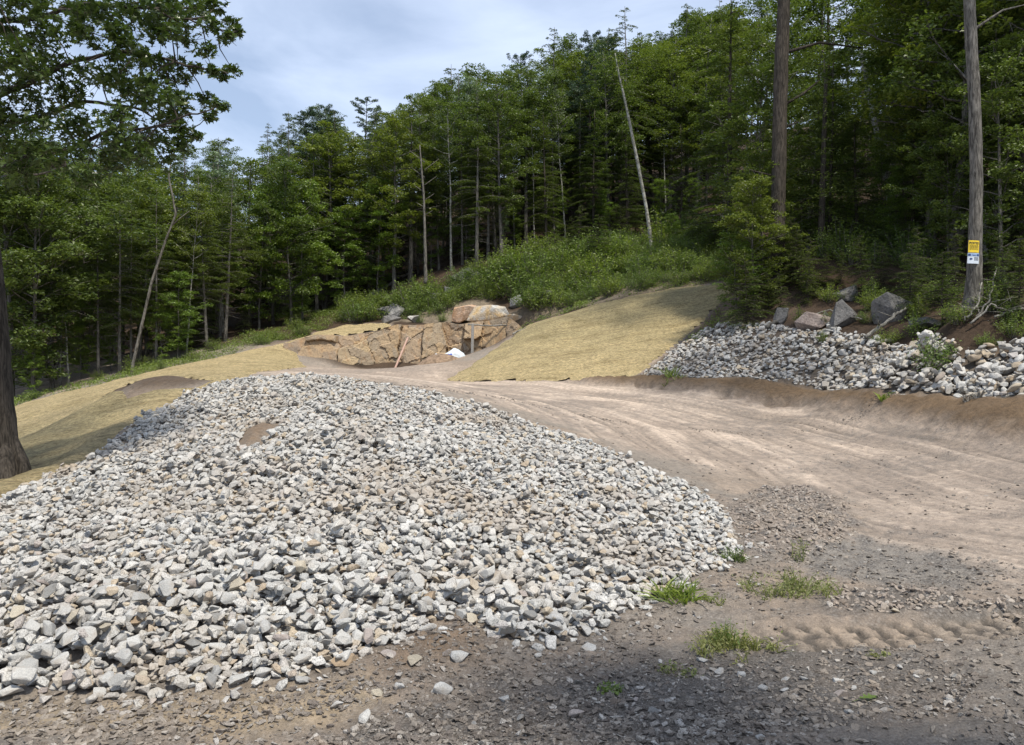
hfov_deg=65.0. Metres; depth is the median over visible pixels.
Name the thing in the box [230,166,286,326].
hemlock tree
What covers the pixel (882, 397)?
weed clump
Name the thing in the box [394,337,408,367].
timber board
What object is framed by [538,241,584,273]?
shrub
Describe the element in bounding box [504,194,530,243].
beech tree
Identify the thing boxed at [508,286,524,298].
shrub
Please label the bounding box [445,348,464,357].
plastic bag
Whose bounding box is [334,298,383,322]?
shrub
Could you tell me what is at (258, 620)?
granite stone
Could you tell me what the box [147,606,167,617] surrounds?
granite stone
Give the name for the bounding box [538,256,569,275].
shrub
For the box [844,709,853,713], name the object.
loose stone
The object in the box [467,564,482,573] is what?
granite stone
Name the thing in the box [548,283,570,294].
shrub
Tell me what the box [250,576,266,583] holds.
granite stone
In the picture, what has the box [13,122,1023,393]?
hillside
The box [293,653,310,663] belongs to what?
granite stone
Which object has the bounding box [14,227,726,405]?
undergrowth
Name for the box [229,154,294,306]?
hemlock tree
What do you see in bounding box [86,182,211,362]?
maple tree
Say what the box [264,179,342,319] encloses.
beech tree
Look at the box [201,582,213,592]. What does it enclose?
granite stone
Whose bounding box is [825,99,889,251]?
hemlock tree
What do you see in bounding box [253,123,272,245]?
hemlock tree
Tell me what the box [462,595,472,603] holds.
granite stone
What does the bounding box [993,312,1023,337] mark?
shrub
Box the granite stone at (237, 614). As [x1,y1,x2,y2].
[226,613,241,620]
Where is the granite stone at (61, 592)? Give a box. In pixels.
[53,587,65,596]
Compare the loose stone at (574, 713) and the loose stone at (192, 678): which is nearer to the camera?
the loose stone at (574, 713)
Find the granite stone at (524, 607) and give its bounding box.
[518,604,533,619]
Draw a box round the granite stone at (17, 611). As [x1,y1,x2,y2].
[9,605,24,618]
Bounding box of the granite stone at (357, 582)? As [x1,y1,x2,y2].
[349,578,363,587]
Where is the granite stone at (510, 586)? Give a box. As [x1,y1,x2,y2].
[502,579,518,594]
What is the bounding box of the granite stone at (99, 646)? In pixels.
[95,642,108,651]
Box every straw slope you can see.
[0,323,390,497]
[447,282,734,381]
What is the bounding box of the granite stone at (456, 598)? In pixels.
[450,592,464,602]
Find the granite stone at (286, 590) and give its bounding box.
[274,585,291,596]
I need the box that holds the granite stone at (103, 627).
[99,623,111,631]
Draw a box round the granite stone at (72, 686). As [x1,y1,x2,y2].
[68,681,78,691]
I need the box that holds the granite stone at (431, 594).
[424,591,435,599]
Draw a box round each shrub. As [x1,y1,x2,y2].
[27,386,41,399]
[90,370,106,379]
[120,355,137,373]
[135,356,157,368]
[150,356,167,369]
[184,347,200,360]
[204,338,224,350]
[251,330,271,345]
[265,328,285,339]
[283,315,303,329]
[291,324,311,334]
[333,292,357,307]
[333,301,353,320]
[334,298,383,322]
[338,286,366,310]
[354,289,379,303]
[354,298,389,320]
[362,295,385,308]
[364,289,391,300]
[373,289,390,307]
[377,290,397,306]
[382,277,438,312]
[384,286,409,306]
[392,281,411,297]
[398,276,426,293]
[400,300,427,315]
[405,286,429,309]
[409,277,448,299]
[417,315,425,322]
[421,269,438,288]
[421,295,436,310]
[424,294,438,307]
[425,301,446,313]
[431,291,453,304]
[432,290,462,308]
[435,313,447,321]
[439,265,470,287]
[444,263,485,284]
[447,281,465,290]
[449,284,475,301]
[452,268,480,283]
[454,278,481,296]
[460,265,481,274]
[460,273,490,292]
[465,249,493,272]
[473,274,493,296]
[473,287,500,300]
[478,255,502,278]
[479,261,499,281]
[481,254,511,272]
[481,255,535,295]
[482,266,521,289]
[487,261,510,281]
[488,245,524,284]
[488,277,503,298]
[489,261,535,300]
[490,235,536,264]
[494,245,528,266]
[496,243,558,276]
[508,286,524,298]
[509,285,543,308]
[513,259,557,282]
[516,273,549,291]
[519,232,559,257]
[519,280,556,310]
[521,269,547,288]
[522,282,543,298]
[525,248,547,263]
[531,285,559,303]
[532,247,553,271]
[532,283,548,298]
[533,271,551,287]
[534,288,572,310]
[535,245,567,260]
[535,274,567,290]
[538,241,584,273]
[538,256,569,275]
[542,232,569,252]
[543,266,585,290]
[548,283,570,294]
[549,276,571,301]
[553,242,576,260]
[555,233,593,255]
[559,248,570,262]
[561,233,574,249]
[562,288,576,306]
[563,262,606,293]
[564,254,585,278]
[564,260,605,281]
[566,229,599,253]
[566,242,587,261]
[567,250,629,285]
[571,233,610,262]
[571,291,590,302]
[574,221,630,254]
[575,255,606,278]
[578,255,613,276]
[579,279,602,299]
[580,275,607,289]
[582,246,620,266]
[588,240,627,261]
[591,269,628,297]
[592,232,630,252]
[595,227,637,261]
[595,262,626,288]
[602,227,631,240]
[602,251,626,273]
[606,277,625,290]
[607,224,642,247]
[610,252,643,272]
[618,236,652,255]
[618,270,656,290]
[621,238,638,257]
[622,253,635,275]
[626,256,656,280]
[631,247,649,277]
[636,227,663,244]
[638,234,658,254]
[639,211,685,243]
[639,242,667,269]
[639,275,657,287]
[641,198,695,234]
[645,243,678,269]
[645,270,658,281]
[646,233,679,255]
[648,250,667,272]
[650,246,689,270]
[652,241,685,262]
[654,237,689,254]
[654,267,682,282]
[655,265,666,279]
[660,248,700,272]
[665,234,695,249]
[666,265,692,284]
[668,249,705,271]
[674,243,698,257]
[682,211,709,234]
[685,228,715,254]
[687,265,706,279]
[689,258,703,270]
[692,241,720,259]
[692,260,718,280]
[693,210,724,231]
[695,256,731,273]
[699,235,715,251]
[716,264,733,276]
[779,239,819,269]
[790,305,804,323]
[794,261,823,290]
[801,210,818,246]
[811,212,875,252]
[811,225,839,258]
[815,284,844,302]
[816,193,896,241]
[816,329,829,342]
[825,228,875,266]
[827,195,882,221]
[827,201,888,243]
[854,287,884,311]
[856,221,906,253]
[856,238,891,270]
[856,306,877,323]
[857,276,890,300]
[869,324,904,343]
[870,213,939,258]
[890,234,941,268]
[892,273,934,298]
[895,307,931,338]
[901,292,930,318]
[902,244,956,281]
[906,327,962,373]
[920,275,964,303]
[939,298,977,324]
[971,281,1012,313]
[974,330,1002,347]
[982,263,1023,301]
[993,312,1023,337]
[997,298,1023,322]
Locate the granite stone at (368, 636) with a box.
[363,628,373,643]
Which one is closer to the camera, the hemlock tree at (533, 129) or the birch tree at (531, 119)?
the birch tree at (531, 119)
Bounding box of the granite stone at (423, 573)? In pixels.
[419,571,427,576]
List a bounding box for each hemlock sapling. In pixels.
[191,303,220,348]
[234,307,252,332]
[329,227,375,305]
[379,209,418,282]
[468,206,506,257]
[564,216,577,240]
[565,205,592,248]
[571,182,595,237]
[579,214,611,271]
[607,206,624,238]
[612,207,628,238]
[623,190,646,235]
[646,205,659,231]
[678,189,716,249]
[699,193,730,250]
[717,253,773,329]
[755,270,781,310]
[756,236,776,299]
[770,271,792,314]
[771,216,812,280]
[778,231,806,289]
[786,237,832,297]
[796,252,820,305]
[813,253,838,291]
[832,250,848,287]
[845,236,880,301]
[868,243,899,290]
[889,242,940,314]
[891,227,934,304]
[920,252,963,330]
[939,230,965,304]
[983,232,1023,301]
[983,252,1016,301]
[987,235,1023,319]
[1010,245,1023,295]
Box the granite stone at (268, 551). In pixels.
[262,549,271,556]
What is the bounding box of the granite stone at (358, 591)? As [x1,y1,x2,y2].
[355,579,368,594]
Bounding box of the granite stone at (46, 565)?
[40,561,50,569]
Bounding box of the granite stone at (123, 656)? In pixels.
[114,648,132,664]
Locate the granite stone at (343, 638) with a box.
[335,631,351,644]
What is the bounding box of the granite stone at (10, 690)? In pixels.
[0,685,23,696]
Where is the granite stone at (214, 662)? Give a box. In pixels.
[204,659,221,667]
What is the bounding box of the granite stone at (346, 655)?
[340,649,352,660]
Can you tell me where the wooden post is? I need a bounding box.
[471,323,473,352]
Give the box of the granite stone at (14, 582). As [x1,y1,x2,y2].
[9,577,26,587]
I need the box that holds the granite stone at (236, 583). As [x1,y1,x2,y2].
[229,577,244,590]
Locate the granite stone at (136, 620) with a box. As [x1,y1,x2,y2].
[131,615,146,625]
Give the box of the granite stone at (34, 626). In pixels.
[22,619,40,634]
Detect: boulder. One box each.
[377,306,388,315]
[381,315,400,323]
[387,303,403,316]
[407,315,418,322]
[452,304,475,322]
[467,305,508,321]
[506,314,521,320]
[510,295,521,307]
[773,308,788,324]
[794,312,830,330]
[829,299,857,326]
[832,284,857,301]
[871,292,912,323]
[908,317,940,328]
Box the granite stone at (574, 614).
[571,611,581,620]
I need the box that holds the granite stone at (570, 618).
[566,609,573,622]
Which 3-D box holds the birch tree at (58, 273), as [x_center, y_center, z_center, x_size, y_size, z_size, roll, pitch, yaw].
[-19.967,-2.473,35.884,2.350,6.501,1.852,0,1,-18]
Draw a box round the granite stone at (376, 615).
[367,611,381,619]
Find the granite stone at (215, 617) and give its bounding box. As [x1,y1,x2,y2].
[211,612,219,623]
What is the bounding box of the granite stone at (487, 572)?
[479,565,494,577]
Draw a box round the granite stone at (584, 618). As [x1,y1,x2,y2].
[580,613,592,621]
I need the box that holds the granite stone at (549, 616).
[545,613,562,619]
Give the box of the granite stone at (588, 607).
[579,606,592,609]
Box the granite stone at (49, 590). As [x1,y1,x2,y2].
[42,583,56,597]
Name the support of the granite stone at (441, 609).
on the pile stones
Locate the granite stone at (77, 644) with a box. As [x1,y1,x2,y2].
[72,639,83,647]
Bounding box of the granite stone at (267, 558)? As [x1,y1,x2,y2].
[258,553,274,570]
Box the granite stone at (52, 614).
[40,610,54,619]
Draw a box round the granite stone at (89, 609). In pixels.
[83,605,93,613]
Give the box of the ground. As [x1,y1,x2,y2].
[0,280,1023,744]
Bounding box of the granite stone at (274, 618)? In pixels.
[268,615,283,621]
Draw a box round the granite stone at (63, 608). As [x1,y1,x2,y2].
[53,604,70,614]
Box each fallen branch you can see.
[818,304,862,319]
[864,307,906,338]
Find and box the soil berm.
[585,374,1023,433]
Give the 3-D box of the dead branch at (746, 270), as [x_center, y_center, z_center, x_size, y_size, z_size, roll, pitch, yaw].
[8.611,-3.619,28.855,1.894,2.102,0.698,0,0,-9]
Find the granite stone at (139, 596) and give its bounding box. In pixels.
[131,591,149,600]
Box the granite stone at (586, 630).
[581,624,591,635]
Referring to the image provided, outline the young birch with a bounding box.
[80,131,188,375]
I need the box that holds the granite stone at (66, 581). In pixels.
[60,577,75,585]
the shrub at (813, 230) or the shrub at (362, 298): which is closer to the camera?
the shrub at (813, 230)
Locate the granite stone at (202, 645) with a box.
[193,643,210,655]
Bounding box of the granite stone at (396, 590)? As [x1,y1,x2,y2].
[393,586,405,594]
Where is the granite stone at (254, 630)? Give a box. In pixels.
[247,627,258,635]
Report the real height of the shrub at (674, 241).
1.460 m
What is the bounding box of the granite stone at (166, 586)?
[158,579,173,595]
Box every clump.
[597,680,623,695]
[628,574,717,604]
[654,365,681,377]
[657,659,702,677]
[662,375,686,385]
[684,623,797,664]
[701,590,725,605]
[711,618,747,647]
[713,542,753,562]
[732,566,843,600]
[790,538,811,561]
[852,693,876,701]
[865,649,890,658]
[874,391,893,401]
[958,387,984,401]
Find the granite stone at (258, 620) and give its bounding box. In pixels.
[253,615,268,625]
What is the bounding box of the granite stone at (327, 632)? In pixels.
[320,627,332,638]
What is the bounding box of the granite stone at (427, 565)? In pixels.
[422,559,436,571]
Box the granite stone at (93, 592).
[91,585,107,595]
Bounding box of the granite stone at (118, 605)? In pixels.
[115,603,123,607]
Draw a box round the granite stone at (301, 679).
[295,675,310,682]
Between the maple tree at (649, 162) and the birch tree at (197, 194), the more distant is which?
the maple tree at (649, 162)
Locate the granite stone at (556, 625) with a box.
[548,621,562,630]
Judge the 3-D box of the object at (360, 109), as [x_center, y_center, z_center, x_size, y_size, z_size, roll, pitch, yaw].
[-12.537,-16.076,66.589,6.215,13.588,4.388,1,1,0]
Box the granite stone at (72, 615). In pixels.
[66,608,79,621]
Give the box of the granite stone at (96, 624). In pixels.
[86,620,104,627]
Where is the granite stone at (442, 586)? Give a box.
[438,583,448,590]
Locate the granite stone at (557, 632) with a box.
[554,622,566,636]
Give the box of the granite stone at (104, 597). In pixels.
[96,595,116,599]
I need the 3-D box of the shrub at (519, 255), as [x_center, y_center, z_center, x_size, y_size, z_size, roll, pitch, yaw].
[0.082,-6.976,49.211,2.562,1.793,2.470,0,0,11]
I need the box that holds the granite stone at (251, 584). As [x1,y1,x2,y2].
[246,580,255,590]
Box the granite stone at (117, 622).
[111,619,123,627]
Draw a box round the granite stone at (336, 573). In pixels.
[325,566,340,576]
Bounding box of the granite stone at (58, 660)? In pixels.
[50,651,68,667]
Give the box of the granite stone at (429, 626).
[418,623,436,631]
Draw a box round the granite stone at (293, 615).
[283,612,296,621]
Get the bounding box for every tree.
[0,0,245,478]
[0,136,132,396]
[0,145,113,399]
[0,162,89,388]
[0,171,54,367]
[1,142,96,365]
[9,192,67,370]
[14,345,44,396]
[15,154,74,369]
[18,226,75,388]
[24,168,91,363]
[37,246,91,385]
[38,177,142,370]
[45,230,86,385]
[48,156,142,363]
[50,156,93,336]
[55,272,126,371]
[59,147,135,351]
[60,206,135,375]
[64,324,100,379]
[73,167,220,356]
[80,141,136,312]
[80,180,143,359]
[84,182,139,356]
[84,196,158,372]
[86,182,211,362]
[88,201,153,355]
[89,320,128,370]
[106,199,160,367]
[114,198,164,341]
[117,165,164,319]
[125,157,175,253]
[125,168,164,347]
[126,189,183,364]
[142,169,205,345]
[145,301,182,359]
[147,270,212,358]
[150,165,217,342]
[151,159,217,341]
[154,194,217,349]
[158,182,266,334]
[160,293,197,355]
[161,144,208,210]
[162,188,221,355]
[165,169,256,336]
[167,177,238,349]
[178,158,250,327]
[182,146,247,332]
[189,192,268,338]
[190,138,247,221]
[196,167,260,340]
[198,137,246,333]
[212,157,282,323]
[217,182,298,329]
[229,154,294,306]
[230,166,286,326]
[240,156,344,324]
[241,143,282,291]
[246,163,290,323]
[250,131,297,176]
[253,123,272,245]
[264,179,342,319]
[266,146,299,274]
[267,106,351,299]
[269,113,305,307]
[270,125,291,249]
[272,120,381,305]
[274,158,309,313]
[275,139,349,283]
[279,133,366,304]
[285,216,345,309]
[291,103,330,144]
[293,111,380,291]
[295,133,343,312]
[297,103,366,287]
[300,147,349,308]
[308,204,370,298]
[316,124,347,173]
[319,108,342,139]
[328,132,376,296]
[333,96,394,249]
[333,119,352,154]
[336,176,409,294]
[343,114,405,295]
[347,141,376,263]
[348,112,401,277]
[350,110,442,293]
[353,127,408,290]
[356,108,399,164]
[356,133,390,216]
[358,217,397,288]
[363,126,407,284]
[373,97,446,282]
[379,109,412,182]
[384,94,457,273]
[391,108,420,232]
[391,123,409,241]
[392,139,425,256]
[397,93,455,201]
[398,109,442,266]
[400,126,438,273]
[406,79,469,238]
[409,145,436,283]
[410,78,469,198]
[412,204,446,271]
[413,85,481,270]
[417,114,454,269]
[421,74,491,261]
[423,68,476,258]
[423,106,462,253]
[437,62,524,233]
[438,103,481,264]
[441,72,502,253]
[442,93,508,266]
[443,193,490,261]
[449,66,540,256]
[450,75,483,138]
[452,79,494,247]
[455,99,521,259]
[471,110,518,245]
[472,99,522,255]
[479,127,519,215]
[483,62,575,248]
[490,99,552,239]
[494,64,520,117]
[494,87,509,224]
[495,91,529,246]
[497,212,509,239]
[499,50,537,190]
[504,85,543,216]
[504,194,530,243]
[506,48,575,210]
[507,65,558,231]
[514,93,556,242]
[515,57,562,206]
[518,113,573,250]
[525,66,567,233]
[529,74,590,228]
[529,96,576,242]
[530,27,584,222]
[535,32,583,135]
[537,36,596,193]
[538,68,577,238]
[541,87,614,225]
[541,188,568,240]
[547,48,630,219]
[547,68,607,181]
[553,30,624,233]
[559,102,607,238]
[562,49,587,109]
[567,109,619,240]
[578,50,645,234]
[580,40,610,180]
[583,7,660,226]
[584,33,640,224]
[584,33,644,175]
[587,188,619,240]
[592,55,623,214]
[595,32,676,219]
[601,50,618,200]
[602,28,631,175]
[602,99,640,220]
[604,120,647,235]
[605,53,654,214]
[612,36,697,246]
[612,37,693,209]
[612,66,661,201]
[613,35,623,191]
[618,45,664,175]
[630,36,716,220]
[631,45,698,210]
[639,44,677,203]
[640,90,684,218]
[645,33,654,45]
[648,178,676,222]
[652,11,725,193]
[654,36,677,184]
[658,126,697,222]
[660,4,709,205]
[661,5,737,212]
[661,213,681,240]
[663,21,691,163]
[663,31,682,151]
[668,11,746,180]
[669,215,681,233]
[671,0,796,245]
[672,15,710,137]
[674,7,701,192]
[678,177,701,216]
[680,47,759,217]
[681,6,765,165]
[689,0,745,200]
[689,3,758,194]
[689,41,724,206]
[691,25,736,195]
[692,53,839,278]
[694,6,775,205]
[705,162,737,210]
[709,232,774,323]
[711,173,809,317]
[717,15,808,182]
[717,149,797,285]
[738,0,775,151]
[739,0,825,242]
[739,35,792,206]
[740,0,862,293]
[756,81,875,248]
[762,0,881,214]
[763,2,867,212]
[766,26,817,146]
[767,40,888,250]
[771,0,884,212]
[791,36,877,254]
[806,0,887,197]
[817,136,865,225]
[825,0,1006,237]
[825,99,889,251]
[826,0,1019,256]
[836,0,900,173]
[848,1,918,222]
[848,3,887,177]
[851,36,881,162]
[858,22,943,200]
[862,1,1002,216]
[863,15,909,197]
[866,96,950,253]
[867,64,986,241]
[871,3,958,142]
[879,0,1023,272]
[882,111,997,273]
[898,0,1022,252]
[904,0,1012,234]
[919,31,1023,281]
[923,9,1023,263]
[943,1,1002,263]
[951,9,1023,275]
[952,1,1021,250]
[954,0,1023,125]
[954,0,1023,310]
[984,56,1021,212]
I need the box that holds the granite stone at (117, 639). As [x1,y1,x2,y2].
[111,633,129,645]
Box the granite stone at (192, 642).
[185,638,202,647]
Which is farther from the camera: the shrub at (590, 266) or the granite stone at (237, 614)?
the shrub at (590, 266)
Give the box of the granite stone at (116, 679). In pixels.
[107,673,131,685]
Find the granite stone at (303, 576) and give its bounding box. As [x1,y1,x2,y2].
[299,573,308,580]
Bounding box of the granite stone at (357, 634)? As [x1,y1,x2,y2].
[352,629,362,640]
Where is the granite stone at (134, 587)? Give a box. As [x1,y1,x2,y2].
[123,584,139,591]
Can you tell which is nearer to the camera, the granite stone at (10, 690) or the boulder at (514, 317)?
the granite stone at (10, 690)
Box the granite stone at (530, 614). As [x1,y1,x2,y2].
[522,610,537,618]
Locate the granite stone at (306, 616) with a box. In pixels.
[300,612,312,620]
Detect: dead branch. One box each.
[719,276,764,292]
[724,241,769,297]
[950,282,985,319]
[967,269,1013,316]
[970,297,1020,323]
[989,289,1023,317]
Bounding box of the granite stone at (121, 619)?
[115,616,125,625]
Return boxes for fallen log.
[370,269,414,294]
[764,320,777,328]
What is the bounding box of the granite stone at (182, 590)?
[178,587,193,598]
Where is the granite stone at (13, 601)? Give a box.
[9,593,23,604]
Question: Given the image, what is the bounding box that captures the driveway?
[261,363,1023,582]
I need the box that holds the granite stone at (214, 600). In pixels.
[210,597,220,604]
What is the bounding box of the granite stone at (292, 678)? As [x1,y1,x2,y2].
[289,668,298,679]
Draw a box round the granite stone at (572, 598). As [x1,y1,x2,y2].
[564,592,579,605]
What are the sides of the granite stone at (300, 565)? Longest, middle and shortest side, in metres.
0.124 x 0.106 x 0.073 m
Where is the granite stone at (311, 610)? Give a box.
[306,607,314,616]
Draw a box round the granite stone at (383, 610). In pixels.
[376,606,388,614]
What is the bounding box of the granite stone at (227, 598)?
[220,591,235,603]
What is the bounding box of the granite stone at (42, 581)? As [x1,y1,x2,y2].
[36,579,48,586]
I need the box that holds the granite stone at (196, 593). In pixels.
[192,588,204,601]
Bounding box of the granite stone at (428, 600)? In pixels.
[421,596,433,604]
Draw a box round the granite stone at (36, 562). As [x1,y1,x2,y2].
[28,558,42,568]
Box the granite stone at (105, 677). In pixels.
[98,671,113,682]
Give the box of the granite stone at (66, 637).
[59,630,80,645]
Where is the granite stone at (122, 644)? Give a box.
[117,640,136,651]
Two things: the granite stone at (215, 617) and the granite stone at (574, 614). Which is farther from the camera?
the granite stone at (574, 614)
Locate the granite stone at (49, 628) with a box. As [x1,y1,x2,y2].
[43,620,55,635]
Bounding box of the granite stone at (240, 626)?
[231,620,247,631]
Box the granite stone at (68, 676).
[62,669,75,684]
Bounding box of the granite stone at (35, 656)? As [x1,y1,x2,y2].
[30,653,42,658]
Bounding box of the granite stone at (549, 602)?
[545,598,552,607]
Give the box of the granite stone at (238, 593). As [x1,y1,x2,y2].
[229,591,241,595]
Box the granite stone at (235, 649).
[232,648,248,655]
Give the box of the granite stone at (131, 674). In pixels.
[124,670,135,680]
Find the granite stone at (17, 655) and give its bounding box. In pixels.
[7,651,30,660]
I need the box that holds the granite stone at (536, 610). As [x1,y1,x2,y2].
[528,603,539,612]
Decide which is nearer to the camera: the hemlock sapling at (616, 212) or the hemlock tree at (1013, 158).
the hemlock tree at (1013, 158)
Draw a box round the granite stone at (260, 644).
[254,642,265,649]
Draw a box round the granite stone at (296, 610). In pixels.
[293,606,302,615]
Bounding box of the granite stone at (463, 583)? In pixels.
[455,578,469,589]
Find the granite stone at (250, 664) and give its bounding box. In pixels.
[248,657,260,666]
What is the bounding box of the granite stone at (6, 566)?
[0,565,10,569]
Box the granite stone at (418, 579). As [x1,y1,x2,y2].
[410,573,424,586]
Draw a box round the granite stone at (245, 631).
[241,627,250,633]
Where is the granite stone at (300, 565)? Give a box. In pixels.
[293,560,306,572]
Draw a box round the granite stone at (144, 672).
[133,670,147,679]
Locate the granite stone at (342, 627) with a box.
[334,623,348,629]
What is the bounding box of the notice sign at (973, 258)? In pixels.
[967,253,978,263]
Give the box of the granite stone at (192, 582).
[186,578,201,586]
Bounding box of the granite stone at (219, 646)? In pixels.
[209,642,225,651]
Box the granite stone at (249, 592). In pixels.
[242,586,258,598]
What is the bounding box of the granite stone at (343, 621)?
[336,617,351,624]
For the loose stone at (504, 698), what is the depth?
5.06 m
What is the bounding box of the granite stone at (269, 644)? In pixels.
[267,642,275,646]
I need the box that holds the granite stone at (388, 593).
[384,591,395,605]
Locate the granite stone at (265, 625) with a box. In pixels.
[260,619,270,632]
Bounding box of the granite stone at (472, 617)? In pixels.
[467,613,477,622]
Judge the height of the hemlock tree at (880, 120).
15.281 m
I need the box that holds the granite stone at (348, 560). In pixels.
[343,557,354,563]
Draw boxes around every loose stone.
[38,686,48,692]
[188,682,195,687]
[189,673,204,682]
[330,652,358,666]
[330,701,343,707]
[358,709,370,723]
[371,688,382,695]
[380,649,395,658]
[394,682,404,688]
[407,654,421,665]
[432,681,452,694]
[442,649,452,655]
[450,650,468,662]
[499,695,508,701]
[517,714,523,720]
[568,709,584,717]
[648,706,658,713]
[696,657,707,661]
[714,667,723,673]
[737,671,745,676]
[758,684,767,690]
[832,677,843,681]
[834,690,847,696]
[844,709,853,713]
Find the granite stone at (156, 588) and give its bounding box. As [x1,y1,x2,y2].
[152,585,164,596]
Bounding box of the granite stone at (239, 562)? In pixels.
[233,559,250,567]
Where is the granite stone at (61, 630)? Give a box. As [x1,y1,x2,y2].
[54,624,67,639]
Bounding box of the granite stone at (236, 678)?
[229,673,246,684]
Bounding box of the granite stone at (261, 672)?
[256,667,272,677]
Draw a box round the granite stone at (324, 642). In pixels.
[319,639,331,646]
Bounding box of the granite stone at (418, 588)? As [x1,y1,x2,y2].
[411,586,423,591]
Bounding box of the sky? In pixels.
[0,0,899,237]
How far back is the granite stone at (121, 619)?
5.57 m
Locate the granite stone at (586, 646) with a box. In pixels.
[581,642,595,650]
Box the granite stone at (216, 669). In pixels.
[210,665,221,674]
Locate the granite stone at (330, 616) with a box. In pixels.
[326,612,334,619]
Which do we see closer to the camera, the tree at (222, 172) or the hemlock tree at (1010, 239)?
the hemlock tree at (1010, 239)
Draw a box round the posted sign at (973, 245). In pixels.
[968,240,978,252]
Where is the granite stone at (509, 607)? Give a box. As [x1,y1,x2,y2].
[498,603,518,612]
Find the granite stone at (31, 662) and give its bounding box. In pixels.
[16,657,37,667]
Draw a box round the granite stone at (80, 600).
[75,596,95,606]
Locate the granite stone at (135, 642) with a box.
[127,635,143,649]
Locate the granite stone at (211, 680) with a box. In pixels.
[204,672,216,688]
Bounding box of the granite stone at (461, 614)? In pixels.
[455,609,475,619]
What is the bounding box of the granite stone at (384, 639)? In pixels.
[374,635,388,645]
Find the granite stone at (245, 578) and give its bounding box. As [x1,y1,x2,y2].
[239,571,247,580]
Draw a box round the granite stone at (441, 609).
[437,605,446,614]
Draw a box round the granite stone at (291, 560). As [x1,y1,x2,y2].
[282,555,296,564]
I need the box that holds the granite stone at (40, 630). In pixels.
[38,623,42,634]
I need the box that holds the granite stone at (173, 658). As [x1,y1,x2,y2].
[166,652,179,659]
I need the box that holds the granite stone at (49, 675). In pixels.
[43,672,56,679]
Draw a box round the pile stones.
[0,371,763,727]
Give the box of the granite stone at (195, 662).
[187,656,204,666]
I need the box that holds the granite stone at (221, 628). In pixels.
[209,625,224,630]
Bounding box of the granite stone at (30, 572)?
[24,566,38,578]
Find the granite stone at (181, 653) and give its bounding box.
[175,649,187,657]
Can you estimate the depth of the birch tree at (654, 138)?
61.44 m
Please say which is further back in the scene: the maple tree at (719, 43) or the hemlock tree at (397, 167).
the maple tree at (719, 43)
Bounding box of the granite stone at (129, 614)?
[124,605,138,621]
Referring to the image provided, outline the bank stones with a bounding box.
[644,321,1023,397]
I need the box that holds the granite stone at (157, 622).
[155,619,161,625]
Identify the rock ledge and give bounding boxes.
[283,317,522,364]
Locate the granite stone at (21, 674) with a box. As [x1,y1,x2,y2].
[11,666,36,683]
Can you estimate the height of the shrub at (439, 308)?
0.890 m
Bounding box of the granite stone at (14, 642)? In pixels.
[10,631,32,646]
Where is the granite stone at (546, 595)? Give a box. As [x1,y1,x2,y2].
[544,593,551,599]
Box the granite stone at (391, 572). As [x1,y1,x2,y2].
[386,569,396,576]
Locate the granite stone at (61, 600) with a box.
[53,593,68,601]
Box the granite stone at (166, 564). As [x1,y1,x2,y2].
[162,558,173,567]
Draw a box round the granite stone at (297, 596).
[287,592,305,600]
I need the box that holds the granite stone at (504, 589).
[493,585,508,596]
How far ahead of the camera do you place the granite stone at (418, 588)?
6.41 m
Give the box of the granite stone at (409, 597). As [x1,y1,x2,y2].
[408,592,423,600]
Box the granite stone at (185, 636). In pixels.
[172,632,190,643]
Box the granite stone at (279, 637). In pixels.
[272,634,289,641]
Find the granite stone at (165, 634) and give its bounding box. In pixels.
[159,631,169,640]
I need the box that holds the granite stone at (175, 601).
[165,596,182,606]
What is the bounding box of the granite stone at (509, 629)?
[499,626,515,633]
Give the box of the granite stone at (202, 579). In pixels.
[196,574,212,584]
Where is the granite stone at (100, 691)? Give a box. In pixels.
[93,687,105,696]
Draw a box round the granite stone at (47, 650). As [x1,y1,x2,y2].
[33,643,54,656]
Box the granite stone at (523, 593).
[518,590,527,597]
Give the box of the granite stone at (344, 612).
[332,607,349,623]
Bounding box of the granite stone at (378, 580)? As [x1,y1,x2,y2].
[372,576,387,583]
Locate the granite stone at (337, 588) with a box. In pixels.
[330,580,344,594]
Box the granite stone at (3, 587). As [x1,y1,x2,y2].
[0,584,8,589]
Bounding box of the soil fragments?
[724,484,1023,622]
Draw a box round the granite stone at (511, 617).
[500,611,517,621]
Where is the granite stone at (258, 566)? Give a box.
[251,561,264,571]
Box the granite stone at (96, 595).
[91,586,105,598]
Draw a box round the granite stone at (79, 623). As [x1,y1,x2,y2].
[76,613,93,626]
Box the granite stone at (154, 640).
[145,638,158,649]
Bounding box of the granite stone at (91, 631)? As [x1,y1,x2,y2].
[80,626,96,644]
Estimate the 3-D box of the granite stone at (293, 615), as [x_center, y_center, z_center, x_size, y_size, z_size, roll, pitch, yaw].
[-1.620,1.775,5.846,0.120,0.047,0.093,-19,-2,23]
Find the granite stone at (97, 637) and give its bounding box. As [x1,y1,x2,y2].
[93,630,102,640]
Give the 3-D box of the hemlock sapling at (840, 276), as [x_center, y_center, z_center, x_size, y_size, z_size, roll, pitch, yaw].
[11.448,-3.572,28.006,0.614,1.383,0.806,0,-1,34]
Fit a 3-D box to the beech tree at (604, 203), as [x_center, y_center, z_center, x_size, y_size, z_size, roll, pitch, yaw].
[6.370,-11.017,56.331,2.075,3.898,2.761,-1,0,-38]
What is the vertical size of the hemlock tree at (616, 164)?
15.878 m
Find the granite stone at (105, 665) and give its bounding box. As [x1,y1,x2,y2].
[93,661,108,668]
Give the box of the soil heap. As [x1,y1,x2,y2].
[417,353,457,364]
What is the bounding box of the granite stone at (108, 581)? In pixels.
[103,578,112,584]
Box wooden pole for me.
[468,324,506,325]
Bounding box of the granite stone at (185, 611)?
[179,606,192,615]

